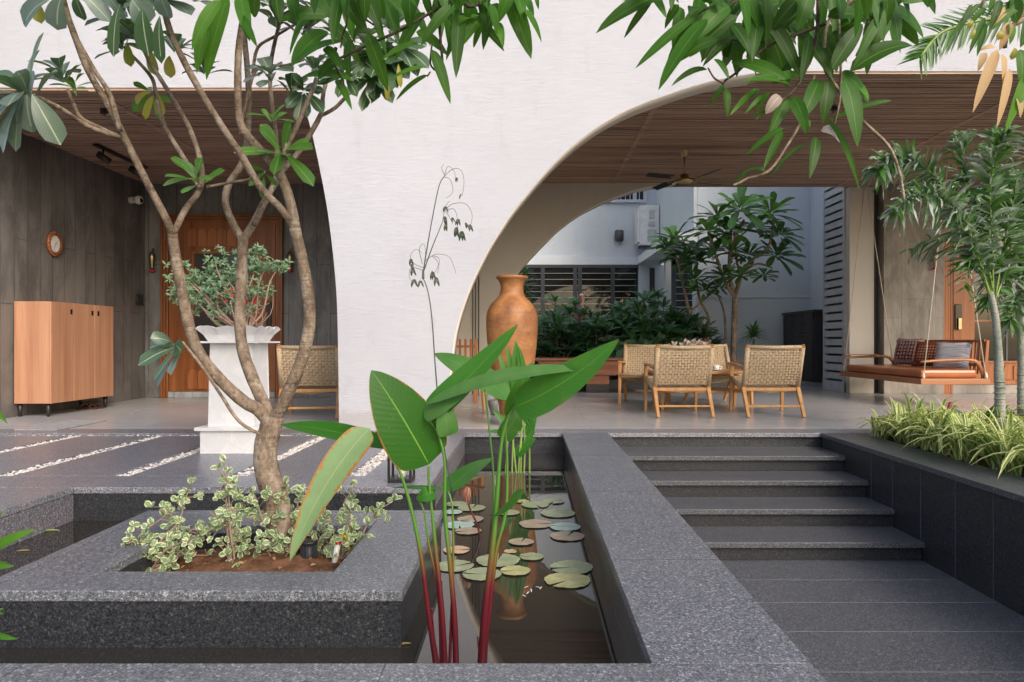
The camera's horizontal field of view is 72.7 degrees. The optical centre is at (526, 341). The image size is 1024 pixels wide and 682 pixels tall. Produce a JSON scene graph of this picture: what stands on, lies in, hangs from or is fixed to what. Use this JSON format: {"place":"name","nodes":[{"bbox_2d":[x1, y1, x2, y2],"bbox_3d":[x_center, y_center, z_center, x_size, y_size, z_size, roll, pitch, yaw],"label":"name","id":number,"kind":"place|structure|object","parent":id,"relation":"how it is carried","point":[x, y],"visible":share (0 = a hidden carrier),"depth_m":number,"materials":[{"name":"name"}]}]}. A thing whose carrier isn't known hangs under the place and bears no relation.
{"place":"outdoors","nodes":[
{"label":"outdoors","id":0,"kind":"place"},
{"bbox_2d":[0,436,396,475],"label":"paving","id":1,"kind":"structure","parent":0,"point":[307,461],"depth_m":4.87,"materials":[{"name":"stone"}]},
{"bbox_2d":[0,435,386,475],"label":"pebbles","id":2,"kind":"object","parent":1,"relation":"in","point":[377,460],"visible":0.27,"depth_m":4.90,"materials":[{"name":"gravel"}]},
{"bbox_2d":[194,325,280,452],"bbox_3d":[-2.165,0.348,5.250,0.470,0.927,0.470,0,0,0],"label":"marble pedestal","id":3,"kind":"object","parent":1,"relation":"on","point":[223,430],"visible":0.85,"depth_m":5.09,"materials":[{"name":"stone"}]},
{"bbox_2d":[162,242,291,327],"bbox_3d":[-2.249,-0.403,5.267,0.976,0.700,0.340,0,0,0],"label":"flowering shrub","id":4,"kind":"object","parent":3,"relation":"on","point":[257,267],"visible":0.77,"depth_m":5.25,"materials":[{"name":"green plant"}]},
{"bbox_2d":[0,454,629,662],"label":"water","id":5,"kind":"structure","parent":0,"point":[548,623],"depth_m":2.60,"materials":[{"name":"grey liquid"}]},
{"bbox_2d":[280,164,618,662],"bbox_3d":[-0.300,0.219,2.069,0.795,1.576,0.848,0,0,-28],"label":"thalia plant","id":6,"kind":"object","parent":5,"relation":"on","point":[414,429],"visible":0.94,"depth_m":2.05,"materials":[{"name":"green plant"}]},
{"bbox_2d":[439,560,473,571],"bbox_3d":[-0.311,0.979,3.043,0.165,0.003,0.165,0,0,0],"label":"lily pad","id":7,"kind":"object","parent":5,"relation":"on","point":[444,566],"visible":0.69,"depth_m":3.04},
{"bbox_2d":[462,567,501,580],"bbox_3d":[-0.189,0.979,2.934,0.166,0.004,0.168,0,0,0],"label":"lily pad","id":8,"kind":"object","parent":5,"relation":"on","point":[479,574],"visible":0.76,"depth_m":2.93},
{"bbox_2d":[476,553,519,566],"bbox_3d":[-0.129,0.979,3.123,0.202,0.004,0.198,0,0,0],"label":"lily pad","id":9,"kind":"object","parent":5,"relation":"on","point":[505,559],"visible":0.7,"depth_m":3.12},
{"bbox_2d":[487,341,536,472],"bbox_3d":[-0.111,0.499,5.185,0.383,1.023,0.046,0,0,0],"label":"arrowhead plant","id":10,"kind":"object","parent":5,"relation":"on","point":[516,359],"visible":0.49,"depth_m":5.19,"materials":[{"name":"green plant"}]},
{"bbox_2d":[500,565,529,574],"bbox_3d":[-0.049,0.979,2.978,0.131,0.003,0.129,0,0,0],"label":"lily pad","id":11,"kind":"object","parent":5,"relation":"on","point":[515,570],"visible":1,"depth_m":2.98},
{"bbox_2d":[519,519,551,527],"bbox_3d":[0.047,0.979,3.743,0.184,0.004,0.183,0,0,0],"label":"lily pad","id":12,"kind":"object","parent":5,"relation":"on","point":[533,523],"visible":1,"depth_m":3.74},
{"bbox_2d":[541,509,574,516],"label":"lily pad","id":13,"kind":"object","parent":5,"relation":"on","point":[560,513],"visible":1,"depth_m":3.97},
{"bbox_2d":[550,531,584,540],"bbox_3d":[0.204,0.980,3.508,0.179,0.003,0.177,0,0,0],"label":"lily pad","id":14,"kind":"object","parent":5,"relation":"on","point":[564,535],"visible":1,"depth_m":3.51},
{"bbox_2d":[544,572,590,587],"bbox_3d":[0.166,0.980,2.860,0.194,0.003,0.191,0,0,0],"label":"lily pad","id":15,"kind":"object","parent":5,"relation":"on","point":[576,580],"visible":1,"depth_m":2.85,"materials":[{"name":"plant"}]},
{"bbox_2d":[550,560,592,573],"bbox_3d":[0.194,0.979,3.024,0.186,0.004,0.189,0,0,0],"label":"lily pad","id":16,"kind":"object","parent":5,"relation":"on","point":[577,567],"visible":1,"depth_m":3.02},
{"bbox_2d":[0,429,890,453],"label":"terrace border","id":17,"kind":"object","parent":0,"point":[546,441],"visible":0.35,"depth_m":6.12,"materials":[{"name":"stone"}]},
{"bbox_2d":[0,382,1016,428],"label":"terrace floor","id":18,"kind":"structure","parent":0,"point":[827,409],"depth_m":7.85,"materials":[{"name":"grey tile"}]},
{"bbox_2d":[15,420,106,429],"bbox_3d":[-4.410,0.795,6.625,0.380,0.007,0.750,0,0,0],"label":"floor mat","id":19,"kind":"object","parent":18,"relation":"on","point":[63,425],"visible":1,"depth_m":6.55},
{"bbox_2d":[14,301,112,416],"bbox_3d":[-5.232,0.188,7.930,0.396,1.225,1.120,0,0,0],"label":"oak cabinet","id":20,"kind":"object","parent":18,"relation":"on","point":[63,352],"visible":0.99,"depth_m":7.54,"materials":[{"name":"brown wood"}]},
{"bbox_2d":[0,133,144,417],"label":"side clad wall","id":21,"kind":"structure","parent":18,"relation":"on","point":[89,213],"depth_m":8.33,"materials":[{"name":"grey wood"}]},
{"bbox_2d":[46,231,62,256],"bbox_3d":[-5.427,-1.120,8.000,0.042,0.288,0.258,0,0,0],"label":"wall clock","id":22,"kind":"object","parent":21,"relation":"attached to","point":[54,241],"depth_m":7.99,"materials":[{"name":"brown wood"}]},
{"bbox_2d":[145,184,337,396],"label":"back clad wall","id":23,"kind":"structure","parent":18,"relation":"on","point":[310,201],"depth_m":9.94,"materials":[{"name":"grey wood"}]},
{"bbox_2d":[160,215,282,397],"bbox_3d":[-4.335,-0.500,9.900,1.730,2.600,0.060,0,0,0],"label":"entrance door","id":24,"kind":"structure","parent":23,"relation":"attached to","point":[197,234],"depth_m":9.90,"materials":[{"name":"brown wood"}]},
{"bbox_2d":[169,225,275,390],"bbox_3d":[-4.335,-0.475,9.917,1.510,2.370,0.018,0,0,0],"label":"door leaf","id":25,"kind":"structure","parent":24,"relation":"in","point":[265,234],"depth_m":9.91,"materials":[{"name":"brown wood"}]},
{"bbox_2d":[276,344,338,418],"bbox_3d":[-2.294,0.418,7.461,0.635,0.778,0.744,0,0,-9],"label":"lounge chair","id":26,"kind":"object","parent":18,"relation":"on","point":[323,383],"visible":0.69,"depth_m":7.20,"materials":[{"name":"wicker"}]},
{"bbox_2d":[456,339,476,402],"bbox_3d":[-0.880,0.385,9.197,0.440,0.832,0.505,0,0,-6],"label":"slatted chair","id":27,"kind":"object","parent":18,"relation":"on","point":[465,346],"visible":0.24,"depth_m":8.98,"materials":[{"name":"brown wood"}]},
{"bbox_2d":[0,0,1023,430],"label":"white arched wall","id":28,"kind":"structure","parent":18,"relation":"on","point":[510,128],"depth_m":6.22,"materials":[{"name":"paint"}]},
{"bbox_2d":[0,88,322,183],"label":"ceiling","id":29,"kind":"structure","parent":28,"relation":"attached to","point":[154,148],"depth_m":7.46,"materials":[{"name":"brown wood"}]},
{"bbox_2d":[93,144,147,177],"bbox_3d":[-4.895,-2.149,8.425,0.163,0.192,1.050,0,0,0],"label":"track light","id":30,"kind":"object","parent":29,"relation":"attached to","point":[102,156],"visible":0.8,"depth_m":8.14,"materials":[{"name":"black metal"}]},
{"bbox_2d":[542,72,1023,187],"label":"ceiling","id":31,"kind":"structure","parent":28,"relation":"attached to","point":[931,110],"depth_m":8.13,"materials":[{"name":"brown wood"}]},
{"bbox_2d":[645,149,720,189],"bbox_3d":[1.970,-2.170,8.700,0.894,0.450,0.894,0,0,16],"label":"ceiling fan","id":32,"kind":"object","parent":31,"relation":"hanging from","point":[683,180],"visible":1,"depth_m":8.64,"materials":[{"name":"gold metal"}]},
{"bbox_2d":[840,144,989,384],"bbox_3d":[5.124,-0.938,9.372,0.847,2.906,2.156,0,0,0],"label":"hanging swing","id":33,"kind":"object","parent":31,"relation":"hanging from","point":[923,375],"visible":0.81,"depth_m":8.51,"materials":[{"name":"brown wood"}]},
{"bbox_2d":[892,338,924,364],"bbox_3d":[5.356,0.147,9.770,0.150,0.400,0.440,18,-6,-19],"label":"cushion","id":34,"kind":"object","parent":33,"relation":"on","point":[905,349],"visible":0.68,"depth_m":9.74,"materials":[{"name":"red fabric"}]},
{"bbox_2d":[912,341,948,366],"bbox_3d":[5.331,0.167,9.205,0.150,0.360,0.440,20,-9,-24],"label":"cushion","id":35,"kind":"object","parent":33,"relation":"on","point":[920,352],"visible":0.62,"depth_m":9.21,"materials":[{"name":"brown fabric"}]},
{"bbox_2d":[932,342,971,368],"bbox_3d":[5.350,0.174,8.756,0.150,0.350,0.420,25,-14,-33],"label":"cushion","id":36,"kind":"object","parent":33,"relation":"on","point":[951,350],"visible":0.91,"depth_m":8.69,"materials":[{"name":"grey fabric"}]},
{"bbox_2d":[486,275,537,416],"bbox_3d":[-0.142,0.090,6.621,0.491,1.422,0.492,0,0,0],"label":"clay vase","id":37,"kind":"object","parent":18,"relation":"on","point":[511,306],"visible":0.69,"depth_m":6.45,"materials":[{"name":"ceramic"}]},
{"bbox_2d":[456,183,673,393],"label":"taupe arched wall","id":38,"kind":"structure","parent":18,"relation":"on","point":[545,214],"depth_m":10.55,"materials":[{"name":"paint"}]},
{"bbox_2d":[618,344,670,404],"bbox_3d":[1.530,0.418,8.989,0.635,0.778,0.744,0,0,14],"label":"lounge chair","id":39,"kind":"object","parent":18,"relation":"on","point":[633,374],"visible":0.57,"depth_m":9.26,"materials":[{"name":"wicker"}]},
{"bbox_2d":[581,377,737,388],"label":"bed kerb","id":40,"kind":"structure","parent":18,"relation":"on","point":[613,383],"depth_m":11.60,"materials":[{"name":"wood"}]},
{"bbox_2d":[643,344,714,417],"bbox_3d":[1.661,0.418,7.660,0.635,0.778,0.744,0,0,-1],"label":"lounge chair","id":41,"kind":"object","parent":18,"relation":"on","point":[695,382],"visible":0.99,"depth_m":7.39,"materials":[{"name":"wicker"}]},
{"bbox_2d":[646,221,728,367],"bbox_3d":[2.982,-0.686,12.699,1.601,3.004,1.298,0,0,0],"label":"frangipani tree","id":42,"kind":"object","parent":18,"relation":"on","point":[691,249],"visible":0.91,"depth_m":12.60,"materials":[{"name":"green plant"}]},
{"bbox_2d":[648,369,758,409],"bbox_3d":[2.080,0.573,8.380,1.240,0.456,0.660,0,0,0],"label":"coffee table","id":43,"kind":"object","parent":18,"relation":"on","point":[736,390],"visible":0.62,"depth_m":8.10,"materials":[{"name":"brown wood"}]},
{"bbox_2d":[671,338,710,369],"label":"table plant","id":44,"kind":"object","parent":43,"relation":"on","point":[691,342],"visible":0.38,"depth_m":8.28,"materials":[{"name":"plant"}]},
{"bbox_2d":[684,344,752,404],"bbox_3d":[2.491,0.418,9.089,0.635,0.778,0.744,0,0,-13],"label":"lounge chair","id":45,"kind":"object","parent":18,"relation":"on","point":[722,360],"visible":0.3,"depth_m":9.38,"materials":[{"name":"wicker"}]},
{"bbox_2d":[683,187,806,368],"bbox_3d":[3.858,-1.006,12.276,2.267,3.611,1.540,0,0,0],"label":"frangipani tree","id":46,"kind":"object","parent":18,"relation":"on","point":[742,200],"visible":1,"depth_m":12.18,"materials":[{"name":"green plant"}]},
{"bbox_2d":[737,320,769,374],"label":"dracaena plant","id":47,"kind":"object","parent":18,"relation":"on","point":[754,331],"visible":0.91,"depth_m":12.88,"materials":[{"name":"green plant"}]},
{"bbox_2d":[692,187,822,374],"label":"courtyard wall","id":48,"kind":"structure","parent":18,"relation":"on","point":[767,303],"depth_m":14.00,"materials":[{"name":"grey paint"}]},
{"bbox_2d":[729,344,805,417],"bbox_3d":[2.629,0.418,7.660,0.635,0.778,0.744,0,0,2],"label":"lounge chair","id":49,"kind":"object","parent":18,"relation":"on","point":[744,382],"visible":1,"depth_m":7.39,"materials":[{"name":"wicker"}]},
{"bbox_2d":[782,310,822,385],"bbox_3d":[5.410,0.115,13.210,0.620,1.370,1.540,0,0,0],"label":"louvred cupboard","id":50,"kind":"object","parent":18,"relation":"on","point":[805,327],"visible":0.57,"depth_m":12.70,"materials":[{"name":"metal"}]},
{"bbox_2d":[823,187,847,392],"bbox_3d":[5.003,-1.150,11.265,0.095,3.900,0.790,0,0,0],"label":"louvre screen","id":51,"kind":"object","parent":18,"relation":"on","point":[834,273],"visible":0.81,"depth_m":11.27,"materials":[{"name":"metal"}]},
{"bbox_2d":[842,187,873,392],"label":"verandah pillar","id":52,"kind":"structure","parent":18,"relation":"on","point":[861,335],"depth_m":10.74,"materials":[{"name":"beige paint"}]},
{"bbox_2d":[874,187,877,392],"bbox_3d":[5.404,-0.795,10.875,0.089,3.190,0.150,0,0,0],"label":"dark metal post","id":53,"kind":"object","parent":18,"relation":"on","point":[875,287],"visible":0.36,"depth_m":10.80,"materials":[{"name":"metal"}]},
{"bbox_2d":[878,185,1016,393],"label":"concrete wall","id":54,"kind":"structure","parent":18,"relation":"on","point":[907,287],"depth_m":10.62,"materials":[{"name":"concrete"}]},
{"bbox_2d":[944,185,1023,393],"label":"garden door","id":55,"kind":"structure","parent":54,"relation":"attached to","point":[960,321],"depth_m":10.66,"materials":[{"name":"brown wood"}]},
{"bbox_2d":[953,185,1016,383],"bbox_3d":[7.768,-0.866,10.680,2.465,3.048,0.040,0,0,0],"label":"door leaf","id":56,"kind":"structure","parent":55,"relation":"in","point":[962,297],"depth_m":10.66,"materials":[{"name":"brown wood"}]},
{"bbox_2d":[577,389,637,392],"bbox_3d":[0.675,0.794,11.210,2.150,0.012,0.680,0,0,0],"label":"courtyard floor strip","id":57,"kind":"object","parent":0,"point":[609,391],"visible":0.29,"depth_m":10.95,"materials":[{"name":"stone"}]},
{"bbox_2d":[535,358,632,390],"bbox_3d":[0.915,0.526,11.150,1.730,0.522,0.500,0,0,0],"label":"wooden bench","id":58,"kind":"object","parent":57,"relation":"on","point":[599,380],"visible":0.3,"depth_m":10.95,"materials":[{"name":"brown wood"}]},
{"bbox_2d":[720,560,1023,681],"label":"path","id":59,"kind":"structure","parent":0,"point":[878,620],"depth_m":3.55,"materials":[{"name":"stone"}]},
{"bbox_2d":[620,447,924,559],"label":"steps","id":60,"kind":"structure","parent":59,"relation":"on","point":[771,503],"depth_m":5.04,"materials":[{"name":"stone"}]},
{"bbox_2d":[876,436,1023,476],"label":"planting soil","id":61,"kind":"structure","parent":0,"point":[982,462],"depth_m":4.98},
{"bbox_2d":[851,407,903,439],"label":"spider plant","id":62,"kind":"object","parent":61,"relation":"on","point":[882,434],"visible":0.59,"depth_m":5.83,"materials":[{"name":"green plant"}]},
{"bbox_2d":[873,402,913,442],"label":"spider plant","id":63,"kind":"object","parent":61,"relation":"on","point":[898,436],"visible":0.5,"depth_m":5.72,"materials":[{"name":"green plant"}]},
{"bbox_2d":[859,393,937,447],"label":"spider plant","id":64,"kind":"object","parent":61,"relation":"on","point":[910,423],"visible":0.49,"depth_m":5.44,"materials":[{"name":"green plant"}]},
{"bbox_2d":[898,408,963,450],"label":"spider plant","id":65,"kind":"object","parent":61,"relation":"on","point":[924,444],"visible":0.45,"depth_m":5.30,"materials":[{"name":"green plant"}]},
{"bbox_2d":[860,121,1023,430],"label":"foxtail palm","id":66,"kind":"object","parent":61,"relation":"on","point":[986,262],"visible":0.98,"depth_m":5.13,"materials":[{"name":"green plant"}]},
{"bbox_2d":[895,405,995,456],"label":"spider plant","id":67,"kind":"object","parent":61,"relation":"on","point":[937,448],"visible":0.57,"depth_m":4.95,"materials":[{"name":"green plant"}]},
{"bbox_2d":[900,400,993,458],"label":"spider plant","id":68,"kind":"object","parent":61,"relation":"on","point":[960,418],"visible":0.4,"depth_m":4.86,"materials":[{"name":"green plant"}]},
{"bbox_2d":[898,0,1023,100],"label":"feather palm","id":69,"kind":"object","parent":61,"relation":"on","point":[929,44],"visible":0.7,"depth_m":4.39,"materials":[{"name":"green plant"}]},
{"bbox_2d":[913,410,1023,470],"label":"spider plant","id":70,"kind":"object","parent":61,"relation":"on","point":[990,462],"visible":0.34,"depth_m":4.50,"materials":[{"name":"green plant"}]},
{"bbox_2d":[933,412,1005,464],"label":"spider plant","id":71,"kind":"object","parent":61,"relation":"on","point":[965,456],"visible":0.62,"depth_m":4.66,"materials":[{"name":"green plant"}]},
{"bbox_2d":[928,404,1023,475],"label":"spider plant","id":72,"kind":"object","parent":61,"relation":"on","point":[998,460],"visible":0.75,"depth_m":4.36,"materials":[{"name":"green plant"}]},
{"bbox_2d":[947,122,1023,418],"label":"foxtail palm","id":73,"kind":"object","parent":61,"relation":"on","point":[1014,322],"visible":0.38,"depth_m":5.82,"materials":[{"name":"green plant"}]},
{"bbox_2d":[949,0,1023,131],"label":"drooping leaf tree","id":74,"kind":"object","parent":61,"relation":"on","point":[1013,10],"visible":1,"depth_m":2.74,"materials":[{"name":"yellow plant"}]},
{"bbox_2d":[969,426,1023,477],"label":"spider plant","id":75,"kind":"object","parent":61,"relation":"on","point":[1013,453],"visible":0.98,"depth_m":4.14,"materials":[{"name":"green plant"}]},
{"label":"pond bed","id":76,"kind":"structure","parent":0,"visible":0},
{"bbox_2d":[0,487,72,548],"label":"pool side wall","id":77,"kind":"structure","parent":76,"relation":"on","point":[41,509],"depth_m":3.58,"materials":[{"name":"stone"}]},
{"bbox_2d":[0,476,435,519],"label":"pool rear ledge","id":78,"kind":"object","parent":76,"relation":"on","point":[110,497],"visible":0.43,"depth_m":3.83,"materials":[{"name":"stone"}]},
{"bbox_2d":[387,455,414,482],"bbox_3d":[-0.720,0.636,4.000,0.144,0.328,0.144,0,0,0],"label":"black lantern","id":79,"kind":"object","parent":78,"relation":"on","point":[409,478],"visible":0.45,"depth_m":3.93,"materials":[{"name":"metal"}]},
{"bbox_2d":[0,510,442,646],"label":"tree planter","id":80,"kind":"object","parent":76,"relation":"on","point":[103,588],"visible":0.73,"depth_m":2.24,"materials":[{"name":"stone"}]},
{"bbox_2d":[120,477,214,571],"bbox_3d":[-1.407,0.727,2.769,0.366,0.399,0.217,0,0,14],"label":"variegated shrub","id":81,"kind":"object","parent":80,"relation":"on","point":[168,545],"visible":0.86,"depth_m":2.74,"materials":[{"name":"green plant"}]},
{"bbox_2d":[0,0,429,552],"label":"plumeria tree","id":82,"kind":"object","parent":80,"relation":"on","point":[31,111],"visible":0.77,"depth_m":2.75,"materials":[{"name":"green plant"}]},
{"bbox_2d":[207,454,256,568],"bbox_3d":[-1.170,0.692,2.762,0.191,0.504,0.205,0,0,0],"label":"variegated shrub","id":83,"kind":"object","parent":80,"relation":"on","point":[228,519],"visible":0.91,"depth_m":2.75,"materials":[{"name":"green plant"}]},
{"bbox_2d":[247,476,316,557],"bbox_3d":[-0.987,0.740,2.793,0.290,0.343,0.236,0,0,41],"label":"variegated shrub","id":84,"kind":"object","parent":80,"relation":"on","point":[263,543],"visible":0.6,"depth_m":2.78,"materials":[{"name":"green plant"}]},
{"bbox_2d":[296,537,317,558],"bbox_3d":[-0.888,0.865,2.807,0.090,0.132,0.072,0,0,0],"label":"garden spotlight","id":85,"kind":"object","parent":80,"relation":"on","point":[308,548],"visible":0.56,"depth_m":2.78,"materials":[{"name":"black metal"}]},
{"bbox_2d":[307,479,402,558],"bbox_3d":[-0.720,0.730,2.852,0.388,0.346,0.270,0,0,0],"label":"variegated shrub","id":86,"kind":"object","parent":80,"relation":"on","point":[324,519],"visible":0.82,"depth_m":2.83,"materials":[{"name":"green plant"}]},
{"bbox_2d":[0,663,826,681],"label":"pool kerb","id":87,"kind":"structure","parent":76,"relation":"on","point":[409,672],"depth_m":1.68,"materials":[{"name":"stone"}]},
{"bbox_2d":[394,433,464,506],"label":"channel side wall","id":88,"kind":"structure","parent":76,"relation":"on","point":[455,449],"depth_m":4.88,"materials":[{"name":"stone"}]},
{"bbox_2d":[562,433,809,662],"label":"pool parapet","id":89,"kind":"structure","parent":76,"relation":"on","point":[678,592],"depth_m":2.39,"materials":[{"name":"stone"}]},
{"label":"path bed","id":90,"kind":"structure","parent":0,"visible":0},
{"bbox_2d":[821,433,1023,615],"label":"retaining wall","id":91,"kind":"structure","parent":90,"relation":"on","point":[963,521],"depth_m":4.24,"materials":[{"name":"stone"}]},
{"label":"courtyard bed","id":92,"kind":"structure","parent":0,"visible":0},
{"bbox_2d":[534,308,591,364],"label":"courtyard shrub","id":93,"kind":"object","parent":92,"relation":"on","point":[545,348],"visible":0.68,"depth_m":12.13,"materials":[{"name":"green plant"}]},
{"bbox_2d":[537,293,592,354],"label":"courtyard shrub","id":94,"kind":"object","parent":92,"relation":"on","point":[553,298],"visible":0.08,"depth_m":14.27,"materials":[{"name":"green plant"}]},
{"bbox_2d":[541,296,600,357],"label":"courtyard shrub","id":95,"kind":"object","parent":92,"relation":"on","point":[580,312],"visible":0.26,"depth_m":12.76,"materials":[{"name":"green plant"}]},
{"bbox_2d":[562,311,628,356],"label":"courtyard shrub","id":96,"kind":"object","parent":92,"relation":"on","point":[595,324],"visible":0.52,"depth_m":12.27,"materials":[{"name":"green plant"}]},
{"bbox_2d":[526,187,697,320],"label":"courtyard building","id":97,"kind":"structure","parent":92,"relation":"on","point":[587,238],"depth_m":18.10,"materials":[{"name":"grey paint"}]},
{"bbox_2d":[518,265,654,364],"bbox_3d":[1.048,-0.592,18.030,4.516,2.784,0.100,0,0,0],"label":"sliding window","id":98,"kind":"structure","parent":97,"relation":"attached to","point":[609,284],"depth_m":18.03,"materials":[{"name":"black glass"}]},
{"bbox_2d":[608,190,646,202],"bbox_3d":[2.505,-4.200,18.049,1.210,1.200,0.099,0,0,0],"label":"window","id":99,"kind":"structure","parent":97,"relation":"attached to","point":[639,197],"depth_m":18.00,"materials":[{"name":"grey glass"}]},
{"bbox_2d":[635,205,658,248],"bbox_3d":[3.185,-2.892,17.935,0.760,1.090,0.830,0,0,0],"label":"air conditioner","id":100,"kind":"object","parent":97,"relation":"attached to","point":[646,221],"visible":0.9,"depth_m":17.55,"materials":[{"name":"white plastic"}]},
{"bbox_2d":[671,258,691,319],"bbox_3d":[3.940,-0.590,16.540,1.000,2.780,0.120,0,0,0],"label":"garden door window","id":101,"kind":"structure","parent":97,"relation":"attached to","point":[677,298],"depth_m":16.56,"materials":[{"name":"black glass"}]},
{"bbox_2d":[597,301,653,378],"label":"courtyard shrub","id":102,"kind":"object","parent":92,"relation":"on","point":[615,314],"visible":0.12,"depth_m":12.77,"materials":[{"name":"green plant"}]},
{"bbox_2d":[587,328,682,367],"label":"shrub","id":103,"kind":"object","parent":92,"relation":"on","point":[619,348],"visible":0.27,"depth_m":11.61,"materials":[{"name":"green plant"}]},
{"bbox_2d":[602,290,677,378],"bbox_3d":[1.996,-0.103,12.438,1.360,1.655,1.219,0,0,0],"label":"courtyard shrub","id":104,"kind":"object","parent":92,"relation":"on","point":[640,324],"visible":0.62,"depth_m":12.28,"materials":[{"name":"green plant"}]},
{"bbox_2d":[628,304,687,363],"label":"courtyard shrub","id":105,"kind":"object","parent":92,"relation":"on","point":[660,312],"visible":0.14,"depth_m":12.65,"materials":[{"name":"green plant"}]},
{"bbox_2d":[629,287,688,324],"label":"courtyard shrub","id":106,"kind":"object","parent":92,"relation":"on","point":[652,303],"visible":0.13,"depth_m":14.46,"materials":[{"name":"green plant"}]},
{"bbox_2d":[647,307,719,374],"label":"courtyard shrub","id":107,"kind":"object","parent":92,"relation":"on","point":[683,328],"visible":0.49,"depth_m":12.43,"materials":[{"name":"green plant"}]},
{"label":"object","id":108,"kind":"structure","parent":0,"visible":0},
{"bbox_2d":[0,411,36,639],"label":"mango sapling","id":109,"kind":"object","parent":108,"relation":"on","point":[9,539],"visible":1,"depth_m":1.49,"materials":[{"name":"green plant"}]},
{"bbox_2d":[192,0,935,199],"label":"mango tree","id":110,"kind":"object","parent":108,"relation":"on","point":[766,32],"visible":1,"depth_m":1.98,"materials":[{"name":"green plant"}]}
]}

